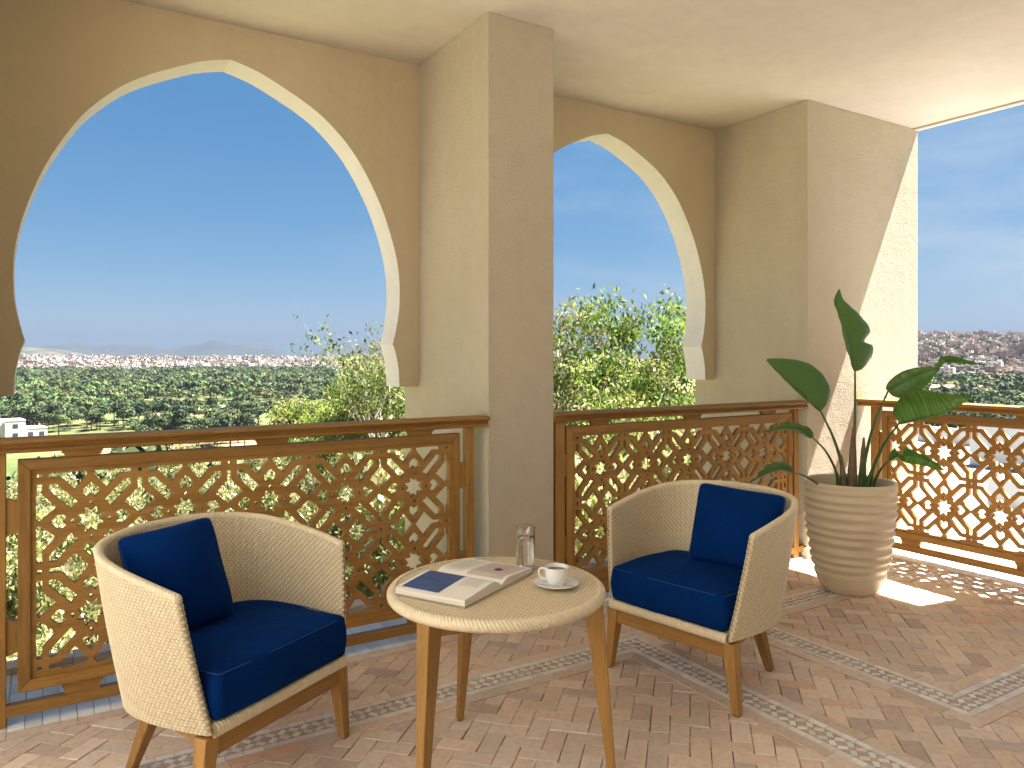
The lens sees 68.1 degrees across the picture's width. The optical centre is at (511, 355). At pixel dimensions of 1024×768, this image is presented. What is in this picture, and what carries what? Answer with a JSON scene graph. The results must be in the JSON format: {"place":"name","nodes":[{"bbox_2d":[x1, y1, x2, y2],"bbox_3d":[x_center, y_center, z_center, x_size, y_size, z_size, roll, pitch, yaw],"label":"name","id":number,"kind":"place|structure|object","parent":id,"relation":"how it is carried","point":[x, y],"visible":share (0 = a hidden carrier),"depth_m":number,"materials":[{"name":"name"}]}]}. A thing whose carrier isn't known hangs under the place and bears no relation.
{"place":"outdoors","nodes":[
{"label":"outdoors","id":0,"kind":"place"},
{"bbox_2d":[0,0,418,395],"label":"arch wall","id":1,"kind":"structure","parent":0,"point":[68,68],"depth_m":3.81,"materials":[{"name":"beige paint"}]},
{"bbox_2d":[6,341,958,640],"bbox_3d":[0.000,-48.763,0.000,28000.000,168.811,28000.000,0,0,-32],"label":"terrain","id":2,"kind":"structure","parent":0,"point":[202,349],"depth_m":3748.63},
{"bbox_2d":[0,405,9,418],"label":"pine tree","id":3,"kind":"object","parent":2,"relation":"on","point":[4,411],"visible":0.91,"depth_m":295.58,"materials":[{"name":"green plant"}]},
{"bbox_2d":[0,418,47,437],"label":"villa","id":4,"kind":"object","parent":2,"relation":"on","point":[13,427],"visible":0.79,"depth_m":252.19,"materials":[{"name":"white"}]},
{"bbox_2d":[8,401,45,423],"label":"pine tree","id":5,"kind":"object","parent":2,"relation":"on","point":[24,413],"visible":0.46,"depth_m":285.40,"materials":[{"name":"green plant"}]},
{"bbox_2d":[6,473,55,616],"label":"eucalyptus tree","id":6,"kind":"object","parent":2,"relation":"on","point":[15,493],"visible":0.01,"depth_m":31.90,"materials":[{"name":"green plant"}]},
{"bbox_2d":[15,398,49,425],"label":"pine tree","id":7,"kind":"object","parent":2,"relation":"on","point":[19,402],"visible":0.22,"depth_m":310.29,"materials":[{"name":"green plant"}]},
{"bbox_2d":[6,472,72,504],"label":"eucalyptus tree","id":8,"kind":"object","parent":2,"relation":"on","point":[14,489],"visible":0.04,"depth_m":37.59,"materials":[{"name":"green plant"}]},
{"bbox_2d":[12,402,72,424],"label":"pine tree","id":9,"kind":"object","parent":2,"relation":"on","point":[22,408],"visible":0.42,"depth_m":288.27,"materials":[{"name":"green plant"}]},
{"bbox_2d":[26,401,59,425],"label":"pine tree","id":10,"kind":"object","parent":2,"relation":"on","point":[35,409],"visible":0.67,"depth_m":283.09,"materials":[{"name":"green plant"}]},
{"bbox_2d":[6,498,85,639],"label":"eucalyptus tree","id":11,"kind":"object","parent":2,"relation":"on","point":[65,542],"visible":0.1,"depth_m":17.20,"materials":[{"name":"green plant"}]},
{"bbox_2d":[25,404,73,434],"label":"pine tree","id":12,"kind":"object","parent":2,"relation":"on","point":[56,409],"visible":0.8,"depth_m":282.08,"materials":[{"name":"green plant"}]},
{"bbox_2d":[6,456,99,489],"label":"pine tree","id":13,"kind":"object","parent":2,"relation":"on","point":[9,477],"visible":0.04,"depth_m":55.22,"materials":[{"name":"green plant"}]},
{"bbox_2d":[42,412,70,434],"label":"pine tree","id":14,"kind":"object","parent":2,"relation":"on","point":[58,417],"visible":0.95,"depth_m":278.30,"materials":[{"name":"green plant"}]},
{"bbox_2d":[6,519,108,652],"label":"eucalyptus tree","id":15,"kind":"object","parent":2,"relation":"on","point":[43,605],"visible":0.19,"depth_m":14.64,"materials":[{"name":"green plant"}]},
{"bbox_2d":[9,613,105,658],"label":"eucalyptus tree","id":16,"kind":"object","parent":2,"relation":"on","point":[68,635],"visible":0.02,"depth_m":11.48,"materials":[{"name":"green plant"}]},
{"bbox_2d":[6,506,138,647],"bbox_3d":[-10.198,7.020,16.209,3.298,7.661,4.024,0,0,21],"label":"eucalyptus tree","id":17,"kind":"object","parent":2,"relation":"on","point":[88,547],"visible":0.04,"depth_m":16.75,"materials":[{"name":"green plant"}]},
{"bbox_2d":[67,408,83,429],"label":"pine tree","id":18,"kind":"object","parent":2,"relation":"on","point":[74,411],"visible":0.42,"depth_m":302.15,"materials":[{"name":"green plant"}]},
{"bbox_2d":[68,405,87,427],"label":"pine tree","id":19,"kind":"object","parent":2,"relation":"on","point":[82,409],"visible":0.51,"depth_m":313.31,"materials":[{"name":"green plant"}]},
{"bbox_2d":[36,471,142,531],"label":"eucalyptus tree","id":20,"kind":"object","parent":2,"relation":"on","point":[42,501],"visible":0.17,"depth_m":29.55,"materials":[{"name":"green plant"}]},
{"bbox_2d":[38,497,143,633],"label":"eucalyptus tree","id":21,"kind":"object","parent":2,"relation":"on","point":[124,515],"visible":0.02,"depth_m":19.77,"materials":[{"name":"green plant"}]},
{"bbox_2d":[45,472,144,617],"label":"eucalyptus tree","id":22,"kind":"object","parent":2,"relation":"on","point":[92,488],"visible":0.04,"depth_m":23.31,"materials":[{"name":"green plant"}]},
{"bbox_2d":[85,406,112,429],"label":"pine tree","id":23,"kind":"object","parent":2,"relation":"on","point":[95,413],"visible":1,"depth_m":300.49,"materials":[{"name":"green plant"}]},
{"bbox_2d":[94,409,110,428],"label":"pine tree","id":24,"kind":"object","parent":2,"relation":"on","point":[103,419],"visible":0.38,"depth_m":306.35,"materials":[{"name":"green plant"}]},
{"bbox_2d":[94,398,124,425],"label":"pine tree","id":25,"kind":"object","parent":2,"relation":"on","point":[102,404],"visible":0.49,"depth_m":321.42,"materials":[{"name":"green plant"}]},
{"bbox_2d":[106,401,133,420],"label":"pine tree","id":26,"kind":"object","parent":2,"relation":"on","point":[113,403],"visible":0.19,"depth_m":312.24,"materials":[{"name":"green plant"}]},
{"bbox_2d":[75,451,171,525],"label":"eucalyptus tree","id":27,"kind":"object","parent":2,"relation":"on","point":[145,496],"visible":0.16,"depth_m":44.64,"materials":[{"name":"green plant"}]},
{"bbox_2d":[109,410,139,429],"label":"pine tree","id":28,"kind":"object","parent":2,"relation":"on","point":[120,416],"visible":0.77,"depth_m":302.43,"materials":[{"name":"green plant"}]},
{"bbox_2d":[117,399,158,418],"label":"pine tree","id":29,"kind":"object","parent":2,"relation":"on","point":[144,404],"visible":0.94,"depth_m":304.09,"materials":[{"name":"green plant"}]},
{"bbox_2d":[123,417,156,427],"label":"pine tree","id":30,"kind":"object","parent":2,"relation":"on","point":[132,421],"visible":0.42,"depth_m":255.34,"materials":[{"name":"green plant"}]},
{"bbox_2d":[135,406,151,415],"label":"pine tree","id":31,"kind":"object","parent":2,"relation":"on","point":[143,412],"visible":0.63,"depth_m":308.74,"materials":[{"name":"green plant"}]},
{"bbox_2d":[130,414,162,430],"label":"pine tree","id":32,"kind":"object","parent":2,"relation":"on","point":[134,426],"visible":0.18,"depth_m":252.47,"materials":[{"name":"green plant"}]},
{"bbox_2d":[145,400,164,413],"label":"pine tree","id":33,"kind":"object","parent":2,"relation":"on","point":[161,406],"visible":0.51,"depth_m":326.45,"materials":[{"name":"green plant"}]},
{"bbox_2d":[135,414,178,446],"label":"pine tree","id":34,"kind":"object","parent":2,"relation":"on","point":[144,428],"visible":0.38,"depth_m":241.11,"materials":[{"name":"green plant"}]},
{"bbox_2d":[66,445,250,521],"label":"pine tree","id":35,"kind":"object","parent":2,"relation":"on","point":[79,475],"visible":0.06,"depth_m":57.59,"materials":[{"name":"green plant"}]},
{"bbox_2d":[160,411,173,444],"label":"pine tree","id":36,"kind":"object","parent":2,"relation":"on","point":[168,415],"visible":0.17,"depth_m":252.18,"materials":[{"name":"green plant"}]},
{"bbox_2d":[146,409,204,427],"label":"pine tree","id":37,"kind":"object","parent":2,"relation":"on","point":[177,414],"visible":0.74,"depth_m":237.93,"materials":[{"name":"green plant"}]},
{"bbox_2d":[162,397,189,413],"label":"pine tree","id":38,"kind":"object","parent":2,"relation":"on","point":[179,406],"visible":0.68,"depth_m":328.46,"materials":[{"name":"green plant"}]},
{"bbox_2d":[170,398,202,409],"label":"pine tree","id":39,"kind":"object","parent":2,"relation":"on","point":[176,402],"visible":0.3,"depth_m":337.63,"materials":[{"name":"green plant"}]},
{"bbox_2d":[152,463,238,514],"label":"eucalyptus tree","id":40,"kind":"object","parent":2,"relation":"on","point":[204,488],"visible":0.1,"depth_m":31.62,"materials":[{"name":"green plant"}]},
{"bbox_2d":[188,406,205,415],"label":"pine tree","id":41,"kind":"object","parent":2,"relation":"on","point":[193,410],"visible":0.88,"depth_m":326.54,"materials":[{"name":"green plant"}]},
{"bbox_2d":[176,416,218,447],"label":"pine tree","id":42,"kind":"object","parent":2,"relation":"on","point":[208,422],"visible":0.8,"depth_m":232.84,"materials":[{"name":"green plant"}]},
{"bbox_2d":[155,443,257,505],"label":"eucalyptus tree","id":43,"kind":"object","parent":2,"relation":"on","point":[180,446],"visible":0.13,"depth_m":50.80,"materials":[{"name":"green plant"}]},
{"bbox_2d":[192,397,222,407],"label":"pine tree","id":44,"kind":"object","parent":2,"relation":"on","point":[210,401],"visible":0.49,"depth_m":342.66,"materials":[{"name":"green plant"}]},
{"bbox_2d":[200,404,221,410],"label":"pine tree","id":45,"kind":"object","parent":2,"relation":"on","point":[205,407],"visible":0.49,"depth_m":330.64,"materials":[{"name":"green plant"}]},
{"bbox_2d":[202,406,227,444],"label":"pine tree","id":46,"kind":"object","parent":2,"relation":"on","point":[211,411],"visible":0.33,"depth_m":250.35,"materials":[{"name":"green plant"}]},
{"bbox_2d":[139,470,310,519],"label":"eucalyptus tree","id":47,"kind":"object","parent":2,"relation":"on","point":[160,514],"visible":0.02,"depth_m":22.81,"materials":[{"name":"green plant"}]},
{"bbox_2d":[221,401,244,413],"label":"pine tree","id":48,"kind":"object","parent":2,"relation":"on","point":[230,406],"visible":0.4,"depth_m":323.51,"materials":[{"name":"green plant"}]},
{"bbox_2d":[207,408,262,445],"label":"pine tree","id":49,"kind":"object","parent":2,"relation":"on","point":[241,417],"visible":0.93,"depth_m":242.60,"materials":[{"name":"green plant"}]},
{"bbox_2d":[179,456,312,511],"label":"eucalyptus tree","id":50,"kind":"object","parent":2,"relation":"on","point":[280,463],"visible":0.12,"depth_m":33.86,"materials":[{"name":"green plant"}]},
{"bbox_2d":[234,394,260,408],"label":"pine tree","id":51,"kind":"object","parent":2,"relation":"on","point":[240,397],"visible":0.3,"depth_m":338.15,"materials":[{"name":"green plant"}]},
{"bbox_2d":[233,400,279,424],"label":"pine tree","id":52,"kind":"object","parent":2,"relation":"on","point":[260,409],"visible":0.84,"depth_m":305.23,"materials":[{"name":"green plant"}]},
{"bbox_2d":[207,462,377,548],"bbox_3d":[-6.348,7.136,22.598,5.080,7.894,3.293,0,0,20],"label":"eucalyptus tree","id":53,"kind":"object","parent":2,"relation":"on","point":[269,499],"visible":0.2,"depth_m":22.51,"materials":[{"name":"green plant"}]},
{"bbox_2d":[237,458,348,511],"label":"eucalyptus tree","id":54,"kind":"object","parent":2,"relation":"on","point":[254,465],"visible":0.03,"depth_m":52.31,"materials":[{"name":"green plant"}]},
{"bbox_2d":[264,370,347,486],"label":"eucalyptus tree","id":55,"kind":"object","parent":2,"relation":"on","point":[288,413],"visible":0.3,"depth_m":45.35,"materials":[{"name":"green plant"}]},
{"bbox_2d":[283,361,383,498],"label":"eucalyptus tree","id":56,"kind":"object","parent":2,"relation":"on","point":[320,412],"visible":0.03,"depth_m":36.45,"materials":[{"name":"green plant"}]},
{"bbox_2d":[301,452,380,568],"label":"eucalyptus tree","id":57,"kind":"object","parent":2,"relation":"on","point":[310,506],"visible":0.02,"depth_m":27.33,"materials":[{"name":"green plant"}]},
{"bbox_2d":[290,307,404,528],"bbox_3d":[-5.856,5.152,31.877,5.352,14.691,5.768,0,0,43],"label":"eucalyptus tree","id":58,"kind":"object","parent":2,"relation":"on","point":[365,388],"visible":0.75,"depth_m":31.21,"materials":[{"name":"green plant"}]},
{"bbox_2d":[297,454,398,598],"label":"eucalyptus tree","id":59,"kind":"object","parent":2,"relation":"on","point":[355,533],"visible":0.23,"depth_m":22.55,"materials":[{"name":"green plant"}]},
{"bbox_2d":[295,359,403,530],"bbox_3d":[-7.105,6.194,35.014,5.540,13.615,5.559,0,0,1],"label":"eucalyptus tree","id":60,"kind":"object","parent":2,"relation":"on","point":[345,415],"visible":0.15,"depth_m":33.44,"materials":[{"name":"green plant"}]},
{"bbox_2d":[345,563,382,599],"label":"eucalyptus tree","id":61,"kind":"object","parent":2,"relation":"on","point":[367,592],"visible":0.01,"depth_m":13.74,"materials":[{"name":"green plant"}]},
{"bbox_2d":[346,553,386,598],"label":"eucalyptus tree","id":62,"kind":"object","parent":2,"relation":"on","point":[376,558],"visible":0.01,"depth_m":14.50,"materials":[{"name":"green plant"}]},
{"bbox_2d":[339,358,404,543],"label":"eucalyptus tree","id":63,"kind":"object","parent":2,"relation":"on","point":[383,412],"visible":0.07,"depth_m":33.65,"materials":[{"name":"green plant"}]},
{"bbox_2d":[347,432,404,495],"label":"eucalyptus tree","id":64,"kind":"object","parent":2,"relation":"on","point":[395,451],"visible":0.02,"depth_m":27.86,"materials":[{"name":"green plant"}]},
{"bbox_2d":[357,395,404,575],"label":"eucalyptus tree","id":65,"kind":"object","parent":2,"relation":"on","point":[382,478],"visible":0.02,"depth_m":14.57,"materials":[{"name":"green plant"}]},
{"bbox_2d":[370,453,403,547],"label":"eucalyptus tree","id":66,"kind":"object","parent":2,"relation":"on","point":[393,541],"visible":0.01,"depth_m":23.47,"materials":[{"name":"green plant"}]},
{"bbox_2d":[380,490,401,551],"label":"eucalyptus tree","id":67,"kind":"object","parent":2,"relation":"on","point":[396,541],"depth_m":18.31,"materials":[{"name":"green plant"}]},
{"bbox_2d":[0,365,1023,418],"bbox_3d":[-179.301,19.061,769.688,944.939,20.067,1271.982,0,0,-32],"label":"pine wood","id":68,"kind":"object","parent":2,"relation":"on","point":[83,386],"visible":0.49,"depth_m":504.68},
{"bbox_2d":[17,329,1023,368],"bbox_3d":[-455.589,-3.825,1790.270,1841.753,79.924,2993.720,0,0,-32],"label":"town","id":69,"kind":"object","parent":2,"relation":"on","point":[974,345],"visible":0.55,"depth_m":1354.38,"materials":[{"name":"grey"}]},
{"bbox_2d":[24,334,1023,384],"bbox_3d":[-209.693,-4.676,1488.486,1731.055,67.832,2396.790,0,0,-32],"label":"town trees","id":70,"kind":"object","parent":2,"relation":"on","point":[940,355],"visible":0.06,"depth_m":767.98,"materials":[{"name":"green plant"}]},
{"bbox_2d":[553,325,638,557],"bbox_3d":[1.807,5.471,32.695,5.903,14.696,10.096,0,0,-12],"label":"eucalyptus tree","id":71,"kind":"object","parent":2,"relation":"on","point":[577,454],"visible":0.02,"depth_m":31.23,"materials":[{"name":"green plant"}]},
{"bbox_2d":[553,293,659,410],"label":"eucalyptus tree","id":72,"kind":"object","parent":2,"relation":"on","point":[557,370],"visible":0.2,"depth_m":29.03,"materials":[{"name":"green plant"}]},
{"bbox_2d":[553,283,694,486],"bbox_3d":[4.810,4.824,29.012,6.459,15.071,9.314,0,0,36],"label":"eucalyptus tree","id":73,"kind":"object","parent":2,"relation":"on","point":[619,331],"visible":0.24,"depth_m":27.29,"materials":[{"name":"green plant"}]},
{"bbox_2d":[558,283,694,510],"bbox_3d":[4.742,4.472,25.178,5.985,13.964,8.629,0,0,24],"label":"eucalyptus tree","id":74,"kind":"object","parent":2,"relation":"on","point":[639,396],"visible":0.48,"depth_m":25.29,"materials":[{"name":"green plant"}]},
{"bbox_2d":[575,429,694,559],"bbox_3d":[2.610,5.962,16.399,4.137,9.918,6.382,0,0,-34],"label":"eucalyptus tree","id":75,"kind":"object","parent":2,"relation":"on","point":[591,501],"visible":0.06,"depth_m":15.49,"materials":[{"name":"green plant"}]},
{"bbox_2d":[616,416,693,483],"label":"eucalyptus tree","id":76,"kind":"object","parent":2,"relation":"on","point":[639,434],"visible":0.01,"depth_m":16.07,"materials":[{"name":"green plant"}]},
{"bbox_2d":[940,365,955,373],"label":"house","id":77,"kind":"structure","parent":2,"relation":"on","point":[946,368],"depth_m":596.94,"materials":[{"name":"grey"}]},
{"bbox_2d":[952,412,981,427],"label":"pine tree","id":78,"kind":"object","parent":2,"relation":"on","point":[969,414],"visible":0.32,"depth_m":258.89,"materials":[{"name":"green plant"}]},
{"bbox_2d":[918,426,1023,550],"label":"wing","id":79,"kind":"structure","parent":2,"relation":"on","point":[971,445],"depth_m":14.17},
{"bbox_2d":[976,398,1003,404],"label":"pine tree","id":80,"kind":"object","parent":2,"relation":"on","point":[995,400],"visible":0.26,"depth_m":304.36,"materials":[{"name":"green plant"}]},
{"bbox_2d":[983,364,1003,372],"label":"house","id":81,"kind":"structure","parent":2,"relation":"on","point":[991,369],"depth_m":599.63,"materials":[{"name":"grey"}]},
{"bbox_2d":[979,413,1016,418],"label":"pine tree","id":82,"kind":"object","parent":2,"relation":"on","point":[991,415],"visible":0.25,"depth_m":251.26,"materials":[{"name":"green plant"}]},
{"bbox_2d":[0,560,1023,767],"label":"floor","id":83,"kind":"structure","parent":0,"point":[944,633],"depth_m":2.87,"materials":[{"name":"ceramic"}]},
{"bbox_2d":[405,12,552,568],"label":"pillar","id":84,"kind":"structure","parent":83,"relation":"on","point":[486,214],"depth_m":3.88,"materials":[{"name":"beige paint"}]},
{"bbox_2d":[387,556,615,767],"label":"side table","id":85,"kind":"object","parent":83,"relation":"on","point":[522,605],"visible":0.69,"depth_m":2.28,"materials":[{"name":"beige wicker"}]},
{"bbox_2d":[394,558,532,607],"bbox_3d":[-0.149,0.732,2.497,0.268,0.035,0.425,0,0,30],"label":"open book","id":86,"kind":"object","parent":85,"relation":"on","point":[464,583],"visible":1,"depth_m":2.42,"materials":[{"name":"grey paper"}]},
{"bbox_2d":[516,524,534,570],"bbox_3d":[0.048,0.675,2.658,0.067,0.150,0.067,0,0,-32],"label":"water glass","id":87,"kind":"object","parent":85,"relation":"on","point":[525,545],"visible":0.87,"depth_m":2.63,"materials":[{"name":"clear"}]},
{"bbox_2d":[534,576,578,588],"bbox_3d":[0.144,0.743,2.462,0.145,0.014,0.145,0,0,-32],"label":"saucer","id":88,"kind":"object","parent":85,"relation":"on","point":[572,581],"visible":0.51,"depth_m":2.46,"materials":[{"name":"white ceramic"}]},
{"bbox_2d":[538,563,568,586],"bbox_3d":[0.139,0.714,2.458,0.091,0.058,0.079,0,0,-32],"label":"coffee cup","id":89,"kind":"object","parent":88,"relation":"on","point":[556,573],"visible":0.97,"depth_m":2.44,"materials":[{"name":"white ceramic"}]},
{"bbox_2d":[84,562,1023,767],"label":"mosaic border","id":90,"kind":"object","parent":83,"relation":"on","point":[985,697],"visible":0.77,"depth_m":3.03,"materials":[{"name":"tile"}]},
{"bbox_2d":[93,512,349,767],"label":"armchair","id":91,"kind":"object","parent":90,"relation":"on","point":[271,649],"visible":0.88,"depth_m":2.37,"materials":[{"name":"wicker"}]},
{"bbox_2d":[117,518,232,630],"bbox_3d":[-1.096,0.734,2.502,0.238,0.337,0.314,0,0,29],"label":"throw cushion","id":92,"kind":"object","parent":91,"relation":"on","point":[184,561],"visible":0.71,"depth_m":2.44,"materials":[{"name":"blue fabric"}]},
{"bbox_2d":[803,473,898,596],"bbox_3d":[1.943,1.033,4.358,0.506,0.634,0.506,0,0,-32],"label":"planter pot","id":93,"kind":"object","parent":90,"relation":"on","point":[851,533],"visible":1,"depth_m":4.18,"materials":[{"name":"ceramic"}]},
{"bbox_2d":[748,289,980,486],"bbox_3d":[1.893,0.237,4.226,1.151,1.248,0.479,0,0,12],"label":"strelitzia plant","id":94,"kind":"object","parent":93,"relation":"on","point":[807,382],"visible":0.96,"depth_m":4.31,"materials":[{"name":"green plant"}]},
{"bbox_2d":[606,480,798,717],"bbox_3d":[0.835,0.966,3.249,0.655,0.768,0.737,0,0,-43],"label":"armchair","id":95,"kind":"object","parent":83,"relation":"on","point":[662,584],"visible":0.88,"depth_m":3.07,"materials":[{"name":"beige wicker"}]},
{"bbox_2d":[689,483,785,569],"bbox_3d":[0.958,0.733,3.236,0.392,0.326,0.203,0,0,41],"label":"throw cushion","id":96,"kind":"object","parent":95,"relation":"on","point":[728,521],"visible":0.77,"depth_m":3.19,"materials":[{"name":"blue fabric"}]},
{"bbox_2d":[695,100,917,554],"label":"pillar","id":97,"kind":"structure","parent":83,"relation":"on","point":[816,206],"depth_m":5.34,"materials":[{"name":"beige paint"}]},
{"bbox_2d":[802,527,912,558],"bbox_3d":[2.497,1.317,5.365,1.308,0.086,0.052,0,0,-32],"label":"skirting","id":98,"kind":"object","parent":97,"relation":"attached to","point":[806,554],"visible":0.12,"depth_m":5.02,"materials":[{"name":"ceramic"}]},
{"bbox_2d":[15,72,1023,356],"label":"sky","id":99,"kind":"structure","parent":0,"point":[199,208],"materials":[{"name":"blue"}]},
{"bbox_2d":[122,0,1023,130],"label":"ceiling","id":100,"kind":"structure","parent":0,"point":[915,65],"depth_m":4.16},
{"bbox_2d":[553,95,714,379],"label":"arch wall","id":101,"kind":"structure","parent":0,"point":[671,164],"depth_m":5.59,"materials":[{"name":"beige paint"}]},
{"bbox_2d":[544,611,825,767],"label":"floor slab","id":102,"kind":"structure","parent":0,"point":[690,712],"depth_m":2.81,"materials":[{"name":"tile"}]},
{"bbox_2d":[0,533,1023,742],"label":"threshold","id":103,"kind":"object","parent":102,"relation":"on","point":[34,724],"visible":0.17,"depth_m":3.37,"materials":[{"name":"stone"}]},
{"bbox_2d":[0,415,490,729],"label":"railing","id":104,"kind":"object","parent":103,"relation":"on","point":[80,682],"visible":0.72,"depth_m":3.06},
{"bbox_2d":[553,400,808,592],"bbox_3d":[1.070,0.823,4.522,2.049,1.045,0.124,0,0,-32],"label":"railing","id":105,"kind":"object","parent":103,"relation":"on","point":[568,498],"visible":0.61,"depth_m":4.31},
{"bbox_2d":[856,398,1023,577],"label":"railing","id":106,"kind":"object","parent":103,"relation":"on","point":[914,538],"visible":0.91,"depth_m":4.76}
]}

